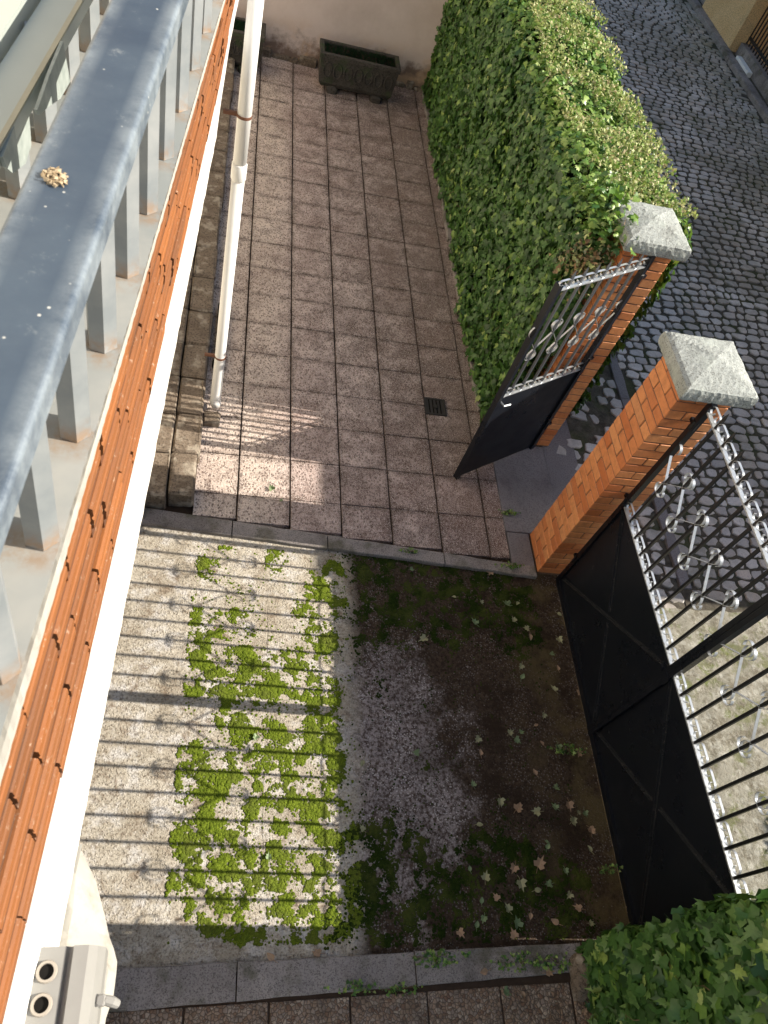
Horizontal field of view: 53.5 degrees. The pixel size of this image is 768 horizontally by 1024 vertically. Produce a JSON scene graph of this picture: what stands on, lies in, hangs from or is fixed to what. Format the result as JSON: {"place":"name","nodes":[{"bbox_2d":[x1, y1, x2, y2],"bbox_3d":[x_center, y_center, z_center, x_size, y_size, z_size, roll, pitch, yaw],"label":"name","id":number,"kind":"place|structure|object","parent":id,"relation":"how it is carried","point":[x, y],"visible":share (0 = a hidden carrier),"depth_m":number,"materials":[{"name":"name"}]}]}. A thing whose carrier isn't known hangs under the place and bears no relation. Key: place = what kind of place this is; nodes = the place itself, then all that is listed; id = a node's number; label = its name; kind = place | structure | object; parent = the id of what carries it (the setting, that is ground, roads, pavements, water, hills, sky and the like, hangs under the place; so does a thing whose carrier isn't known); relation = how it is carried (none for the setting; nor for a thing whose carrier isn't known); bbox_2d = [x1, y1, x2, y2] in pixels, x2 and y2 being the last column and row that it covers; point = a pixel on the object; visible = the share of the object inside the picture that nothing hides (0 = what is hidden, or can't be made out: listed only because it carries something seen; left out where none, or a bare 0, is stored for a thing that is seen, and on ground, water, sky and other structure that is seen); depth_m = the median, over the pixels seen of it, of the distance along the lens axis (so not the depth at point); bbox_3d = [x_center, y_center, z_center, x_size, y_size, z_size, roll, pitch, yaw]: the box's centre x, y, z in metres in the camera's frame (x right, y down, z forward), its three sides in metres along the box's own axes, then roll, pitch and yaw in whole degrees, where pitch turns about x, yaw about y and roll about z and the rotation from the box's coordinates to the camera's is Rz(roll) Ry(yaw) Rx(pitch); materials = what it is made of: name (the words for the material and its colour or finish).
{"place":"outdoors","nodes":[
{"label":"outdoors","id":0,"kind":"place"},
{"bbox_2d":[158,56,509,559],"bbox_3d":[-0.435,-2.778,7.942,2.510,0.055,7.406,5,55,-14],"label":"yard paving","id":1,"kind":"structure","parent":0,"point":[418,352],"depth_m":7.11,"materials":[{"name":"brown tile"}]},
{"bbox_2d":[203,410,220,427],"bbox_3d":[-1.399,-0.751,6.185,0.136,0.076,0.143,5,55,-14],"label":"splash stone","id":2,"kind":"object","parent":1,"relation":"on","point":[211,419],"visible":1,"depth_m":6.15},
{"bbox_2d":[212,302,219,367],"bbox_3d":[-1.436,-1.554,6.688,0.099,0.099,0.771,5,55,-14],"label":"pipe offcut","id":3,"kind":"object","parent":1,"relation":"on","point":[216,334],"visible":0.19,"depth_m":6.69,"materials":[{"name":"grey metal"}]},
{"bbox_2d":[228,16,265,72],"bbox_3d":[-1.781,-5.642,9.207,0.650,0.512,0.380,5,55,-14],"label":"stone trough","id":4,"kind":"object","parent":1,"relation":"on","point":[236,45],"visible":0.23,"depth_m":9.07,"materials":[{"name":"stone"}]},
{"bbox_2d":[235,0,447,92],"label":"boundary wall","id":5,"kind":"structure","parent":1,"relation":"on","point":[406,31],"depth_m":9.54,"materials":[{"name":"paint"}]},
{"bbox_2d":[318,38,400,103],"bbox_3d":[-0.341,-5.487,9.537,1.000,0.511,0.370,5,55,-14],"label":"stone trough","id":6,"kind":"object","parent":1,"relation":"on","point":[373,74],"visible":1,"depth_m":9.40,"materials":[{"name":"stone"}]},
{"bbox_2d":[423,397,446,416],"bbox_3d":[0.463,-0.954,6.903,0.200,0.018,0.200,5,55,-14],"label":"drain cover","id":7,"kind":"object","parent":1,"relation":"on","point":[434,406],"visible":1,"depth_m":6.90,"materials":[{"name":"metal"}]},
{"bbox_2d":[422,90,485,411],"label":"curb","id":8,"kind":"structure","parent":1,"relation":"on","point":[447,229],"depth_m":8.39,"materials":[{"name":"concrete"}]},
{"bbox_2d":[493,447,554,565],"bbox_3d":[1.230,-0.065,6.547,0.520,0.059,1.296,5,55,-14],"label":"gate threshold","id":9,"kind":"object","parent":1,"relation":"on","point":[524,486],"visible":0.62,"depth_m":6.56,"materials":[{"name":"concrete"}]},
{"bbox_2d":[498,508,520,515],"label":"weed tuft","id":10,"kind":"object","parent":9,"relation":"on","point":[508,512],"visible":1,"depth_m":6.38,"materials":[{"name":"green plant"}]},
{"bbox_2d":[453,252,655,479],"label":"pedestrian gate","id":11,"kind":"structure","parent":9,"relation":"on","point":[518,419],"depth_m":5.82,"materials":[{"name":"black metal"}]},
{"bbox_2d":[421,0,698,421],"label":"ivy hedge","id":12,"kind":"object","parent":1,"relation":"on","point":[540,144],"visible":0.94,"depth_m":6.63,"materials":[{"name":"green plant"}]},
{"bbox_2d":[105,982,591,1023],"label":"paving","id":13,"kind":"structure","parent":0,"point":[551,1003],"depth_m":4.21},
{"bbox_2d":[501,986,510,996],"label":"fallen leaf","id":14,"kind":"object","parent":13,"relation":"on","point":[506,991],"visible":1,"depth_m":4.36,"materials":[{"name":"green plant"}]},
{"bbox_2d":[581,1008,587,1016],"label":"fallen leaf","id":15,"kind":"object","parent":13,"relation":"on","point":[584,1010],"visible":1,"depth_m":4.41,"materials":[{"name":"brown plant"}]},
{"bbox_2d":[574,888,767,1023],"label":"ivy hedge","id":16,"kind":"object","parent":13,"relation":"on","point":[701,962],"visible":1,"depth_m":3.58,"materials":[{"name":"green plant"}]},
{"bbox_2d":[122,962,576,1023],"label":"paving bed","id":17,"kind":"object","parent":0,"point":[545,979],"depth_m":4.31,"materials":[{"name":"grey concrete"}]},
{"bbox_2d":[569,953,590,1001],"bbox_3d":[1.168,2.746,4.500,0.146,0.154,0.251,5,55,-14],"label":"stone","id":18,"kind":"object","parent":17,"relation":"on","point":[578,985],"visible":0.77,"depth_m":4.45,"materials":[{"name":"brown stone"}]},
{"bbox_2d":[79,525,628,971],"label":"driveway","id":19,"kind":"structure","parent":0,"point":[133,807],"depth_m":5.01,"materials":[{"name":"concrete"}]},
{"bbox_2d":[164,545,363,948],"bbox_3d":[-0.746,1.346,4.965,1.149,0.015,2.607,5,55,-14],"label":"moss","id":20,"kind":"object","parent":19,"relation":"on","point":[314,810],"visible":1,"depth_m":4.72,"materials":[{"name":"green plant"}]},
{"bbox_2d":[311,948,324,956],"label":"fallen leaf","id":21,"kind":"object","parent":19,"relation":"on","point":[316,952],"visible":1,"depth_m":4.28,"materials":[{"name":"brown plant"}]},
{"bbox_2d":[413,749,420,755],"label":"fallen leaf","id":22,"kind":"object","parent":19,"relation":"on","point":[416,752],"visible":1,"depth_m":5.07,"materials":[{"name":"green plant"}]},
{"bbox_2d":[419,634,427,640],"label":"fallen leaf","id":23,"kind":"object","parent":19,"relation":"on","point":[423,637],"visible":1,"depth_m":5.56,"materials":[{"name":"beige plant"}]},
{"bbox_2d":[318,552,601,949],"bbox_3d":[0.428,1.453,5.248,1.766,0.014,2.678,5,55,-14],"label":"moss","id":24,"kind":"object","parent":19,"relation":"on","point":[370,884],"visible":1,"depth_m":4.80,"materials":[{"name":"green plant"}]},
{"bbox_2d":[456,928,464,937],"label":"fallen leaf","id":25,"kind":"object","parent":19,"relation":"on","point":[460,932],"visible":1,"depth_m":4.52,"materials":[{"name":"brown plant"}]},
{"bbox_2d":[475,735,481,742],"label":"fallen leaf","id":26,"kind":"object","parent":19,"relation":"on","point":[477,738],"visible":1,"depth_m":5.23,"materials":[{"name":"plant"}]},
{"bbox_2d":[481,912,486,923],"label":"fallen leaf","id":27,"kind":"object","parent":19,"relation":"on","point":[483,918],"visible":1,"depth_m":4.59,"materials":[{"name":"green plant"}]},
{"bbox_2d":[481,871,489,880],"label":"fallen leaf","id":28,"kind":"object","parent":19,"relation":"on","point":[484,876],"visible":1,"depth_m":4.73,"materials":[{"name":"green plant"}]},
{"bbox_2d":[493,893,500,900],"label":"fallen leaf","id":29,"kind":"object","parent":19,"relation":"on","point":[496,896],"visible":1,"depth_m":4.68,"materials":[{"name":"brown plant"}]},
{"bbox_2d":[497,795,505,807],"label":"fallen leaf","id":30,"kind":"object","parent":19,"relation":"on","point":[501,799],"visible":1,"depth_m":5.02,"materials":[{"name":"plant"}]},
{"bbox_2d":[503,600,511,606],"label":"fallen leaf","id":31,"kind":"object","parent":19,"relation":"on","point":[507,602],"visible":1,"depth_m":5.92,"materials":[{"name":"green plant"}]},
{"bbox_2d":[505,903,512,914],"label":"fallen leaf","id":32,"kind":"object","parent":19,"relation":"on","point":[509,908],"visible":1,"depth_m":4.66,"materials":[{"name":"plant"}]},
{"bbox_2d":[510,928,518,941],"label":"fallen leaf","id":33,"kind":"object","parent":19,"relation":"on","point":[514,934],"visible":1,"depth_m":4.58,"materials":[{"name":"brown plant"}]},
{"bbox_2d":[510,861,519,872],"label":"fallen leaf","id":34,"kind":"object","parent":19,"relation":"on","point":[513,868],"visible":1,"depth_m":4.80,"materials":[{"name":"brown plant"}]},
{"bbox_2d":[513,736,521,743],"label":"fallen leaf","id":35,"kind":"object","parent":19,"relation":"on","point":[516,739],"visible":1,"depth_m":5.30,"materials":[{"name":"green plant"}]},
{"bbox_2d":[514,804,522,812],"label":"fallen leaf","id":36,"kind":"object","parent":19,"relation":"on","point":[516,807],"visible":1,"depth_m":5.02,"materials":[{"name":"orange plant"}]},
{"bbox_2d":[514,915,523,930],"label":"fallen leaf","id":37,"kind":"object","parent":19,"relation":"on","point":[518,922],"visible":1,"depth_m":4.62,"materials":[{"name":"green plant"}]},
{"bbox_2d":[516,875,526,891],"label":"fallen leaf","id":38,"kind":"object","parent":19,"relation":"on","point":[521,883],"visible":1,"depth_m":4.75,"materials":[{"name":"plant"}]},
{"bbox_2d":[530,806,541,815],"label":"fallen leaf","id":39,"kind":"object","parent":19,"relation":"on","point":[538,808],"visible":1,"depth_m":5.04,"materials":[{"name":"yellow plant"}]},
{"bbox_2d":[533,855,545,872],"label":"fallen leaf","id":40,"kind":"object","parent":19,"relation":"on","point":[539,863],"visible":1,"depth_m":4.85,"materials":[{"name":"brown plant"}]},
{"bbox_2d":[545,879,552,886],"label":"fallen leaf","id":41,"kind":"object","parent":19,"relation":"on","point":[548,883],"visible":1,"depth_m":4.80,"materials":[{"name":"green plant"}]},
{"bbox_2d":[552,803,559,810],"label":"fallen leaf","id":42,"kind":"object","parent":19,"relation":"on","point":[555,806],"visible":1,"depth_m":5.09,"materials":[{"name":"green plant"}]},
{"bbox_2d":[551,919,562,925],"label":"fallen leaf","id":43,"kind":"object","parent":19,"relation":"on","point":[555,921],"visible":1,"depth_m":4.68,"materials":[{"name":"brown plant"}]},
{"bbox_2d":[546,743,586,755],"bbox_3d":[1.277,1.650,5.300,0.322,0.062,0.087,5,55,-14],"label":"weed tuft","id":44,"kind":"object","parent":19,"relation":"on","point":[563,750],"visible":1,"depth_m":5.30,"materials":[{"name":"green plant"}]},
{"bbox_2d":[566,798,573,810],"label":"fallen leaf","id":45,"kind":"object","parent":19,"relation":"on","point":[571,805],"visible":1,"depth_m":5.12,"materials":[{"name":"orange plant"}]},
{"bbox_2d":[567,891,573,898],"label":"fallen leaf","id":46,"kind":"object","parent":19,"relation":"on","point":[569,895],"visible":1,"depth_m":4.79,"materials":[{"name":"green plant"}]},
{"bbox_2d":[573,904,584,911],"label":"fallen leaf","id":47,"kind":"object","parent":19,"relation":"on","point":[578,907],"visible":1,"depth_m":4.76,"materials":[{"name":"brown plant"}]},
{"bbox_2d":[598,863,622,875],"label":"weed tuft","id":48,"kind":"object","parent":19,"relation":"on","point":[612,871],"visible":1,"depth_m":4.90,"materials":[{"name":"green plant"}]},
{"bbox_2d":[529,331,758,574],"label":"brick pillar","id":49,"kind":"structure","parent":19,"relation":"on","point":[687,378],"depth_m":4.91,"materials":[{"name":"brick"}]},
{"bbox_2d":[556,403,767,730],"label":"driveway gate","id":50,"kind":"structure","parent":19,"relation":"on","point":[620,648],"depth_m":5.06,"materials":[{"name":"black metal"}]},
{"bbox_2d":[588,602,767,925],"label":"driveway gate","id":51,"kind":"structure","parent":19,"relation":"on","point":[672,848],"depth_m":4.53,"materials":[{"name":"black metal"}]},
{"bbox_2d":[542,419,578,500],"bbox_3d":[1.770,-0.268,6.869,0.636,0.045,1.502,5,55,-14],"label":"pavement strip","id":52,"kind":"object","parent":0,"point":[561,468],"visible":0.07,"depth_m":6.93,"materials":[{"name":"concrete"}]},
{"bbox_2d":[535,198,691,446],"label":"brick pillar","id":53,"kind":"structure","parent":52,"relation":"on","point":[657,233],"depth_m":5.46,"materials":[{"name":"brick"}]},
{"bbox_2d":[566,360,685,608],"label":"pavement","id":54,"kind":"structure","parent":0,"point":[584,432],"depth_m":7.26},
{"bbox_2d":[557,0,767,617],"bbox_3d":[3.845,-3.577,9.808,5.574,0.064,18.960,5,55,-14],"label":"cobbled street","id":55,"kind":"structure","parent":0,"point":[652,534],"depth_m":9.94,"materials":[{"name":"stone"}]},
{"bbox_2d":[659,607,767,899],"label":"driveway apron","id":56,"kind":"object","parent":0,"point":[747,825],"visible":0.3,"depth_m":5.78,"materials":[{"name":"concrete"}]},
{"bbox_2d":[698,0,767,106],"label":"pavement","id":57,"kind":"structure","parent":0,"point":[756,88],"depth_m":13.20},
{"bbox_2d":[702,0,767,53],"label":"ochre pier","id":58,"kind":"structure","parent":57,"relation":"on","point":[734,22],"depth_m":13.74,"materials":[{"name":"paint"}]},
{"bbox_2d":[736,56,752,77],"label":"kerb block","id":59,"kind":"structure","parent":57,"relation":"on","point":[744,66],"depth_m":13.41,"materials":[{"name":"grey stone"}]},
{"bbox_2d":[735,7,767,103],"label":"iron fence","id":60,"kind":"object","parent":57,"relation":"on","point":[747,53],"visible":1,"depth_m":13.30,"materials":[{"name":"metal"}]},
{"bbox_2d":[759,43,767,66],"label":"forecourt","id":61,"kind":"structure","parent":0,"point":[765,54],"depth_m":14.24,"materials":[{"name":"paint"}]},
{"label":"ground","id":62,"kind":"structure","parent":0,"visible":0},
{"bbox_2d":[0,0,238,1023],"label":"house","id":63,"kind":"structure","parent":62,"relation":"on","point":[126,462],"depth_m":1.60,"materials":[{"name":"paint"}]},
{"bbox_2d":[0,0,92,167],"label":"window frame","id":64,"kind":"object","parent":63,"relation":"attached to","point":[28,50],"visible":0.96,"depth_m":1.52,"materials":[{"name":"white metal"}]},
{"bbox_2d":[0,118,30,172],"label":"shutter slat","id":65,"kind":"object","parent":64,"relation":"hanging from","point":[14,153],"visible":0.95,"depth_m":1.41,"materials":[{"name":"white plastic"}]},
{"bbox_2d":[34,41,69,114],"bbox_3d":[-0.665,-0.842,1.533,0.006,0.107,0.310,5,55,-14],"label":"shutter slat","id":66,"kind":"object","parent":64,"relation":"hanging from","point":[56,82],"visible":1,"depth_m":1.52,"materials":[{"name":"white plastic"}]},
{"bbox_2d":[24,945,120,1023],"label":"cable box","id":67,"kind":"object","parent":63,"relation":"attached to","point":[68,985],"visible":1,"depth_m":1.42,"materials":[{"name":"grey plastic"}]},
{"bbox_2d":[0,0,214,684],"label":"balcony railing","id":68,"kind":"object","parent":63,"relation":"on","point":[104,134],"visible":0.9,"depth_m":1.15,"materials":[{"name":"metal"}]},
{"bbox_2d":[40,166,68,187],"bbox_3d":[-0.473,-0.482,1.094,0.038,0.008,0.045,5,55,-14],"label":"dirt lump","id":69,"kind":"object","parent":68,"relation":"on","point":[52,173],"visible":1,"depth_m":1.09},
{"bbox_2d":[205,0,263,407],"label":"downpipe","id":70,"kind":"object","parent":63,"relation":"attached to","point":[253,25],"visible":1,"depth_m":4.55,"materials":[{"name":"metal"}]},
{"bbox_2d":[141,507,536,578],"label":"kerb","id":71,"kind":"structure","parent":62,"relation":"on","point":[164,519],"depth_m":5.78,"materials":[{"name":"concrete"}]},
{"bbox_2d":[398,547,417,553],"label":"weed tuft","id":72,"kind":"object","parent":71,"relation":"on","point":[410,549],"visible":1,"depth_m":5.91,"materials":[{"name":"green plant"}]},
{"bbox_2d":[494,561,524,568],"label":"weed tuft","id":73,"kind":"object","parent":71,"relation":"on","point":[514,565],"visible":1,"depth_m":6.07,"materials":[{"name":"green plant"}]},
{"bbox_2d":[108,943,579,1011],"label":"kerb","id":74,"kind":"structure","parent":62,"relation":"on","point":[141,988],"depth_m":4.17,"materials":[{"name":"concrete"}]},
{"bbox_2d":[267,953,277,962],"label":"fallen leaf","id":75,"kind":"object","parent":74,"relation":"on","point":[270,956],"visible":1,"depth_m":4.17,"materials":[{"name":"brown plant"}]},
{"bbox_2d":[323,978,375,996],"bbox_3d":[-0.183,2.613,4.184,0.302,0.064,0.084,5,55,-14],"label":"weed tuft","id":76,"kind":"object","parent":74,"relation":"on","point":[355,992],"visible":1,"depth_m":4.19,"materials":[{"name":"green plant"}]},
{"bbox_2d":[379,981,422,997],"bbox_3d":[0.096,2.654,4.237,0.257,0.065,0.078,5,55,-14],"label":"weed tuft","id":77,"kind":"object","parent":74,"relation":"on","point":[393,989],"visible":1,"depth_m":4.23,"materials":[{"name":"green plant"}]},
{"bbox_2d":[403,948,470,968],"bbox_3d":[0.299,2.561,4.365,0.421,0.063,0.112,5,55,-14],"label":"weed tuft","id":78,"kind":"object","parent":74,"relation":"on","point":[446,961],"visible":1,"depth_m":4.36,"materials":[{"name":"green plant"}]},
{"bbox_2d":[480,968,490,974],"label":"fallen leaf","id":79,"kind":"object","parent":74,"relation":"on","point":[484,971],"visible":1,"depth_m":4.39,"materials":[{"name":"brown plant"}]},
{"bbox_2d":[485,950,551,972],"bbox_3d":[0.790,2.636,4.466,0.416,0.073,0.117,5,55,-14],"label":"weed tuft","id":80,"kind":"object","parent":74,"relation":"on","point":[520,959],"visible":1,"depth_m":4.46,"materials":[{"name":"green plant"}]},
{"bbox_2d":[542,966,554,976],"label":"fallen leaf","id":81,"kind":"object","parent":74,"relation":"on","point":[548,972],"visible":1,"depth_m":4.48,"materials":[{"name":"brown plant"}]},
{"bbox_2d":[528,951,572,973],"bbox_3d":[1.055,2.674,4.519,0.417,0.069,0.116,5,55,-14],"label":"weed tuft","id":82,"kind":"object","parent":74,"relation":"on","point":[553,964],"visible":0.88,"depth_m":4.50,"materials":[{"name":"green plant"}]},
{"bbox_2d":[609,351,691,591],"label":"street kerb","id":83,"kind":"structure","parent":62,"relation":"on","point":[658,503],"depth_m":6.87,"materials":[{"name":"concrete"}]},
{"bbox_2d":[687,0,767,124],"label":"kerb","id":84,"kind":"structure","parent":62,"relation":"on","point":[753,95],"depth_m":13.51,"materials":[{"name":"stone"}]}
]}

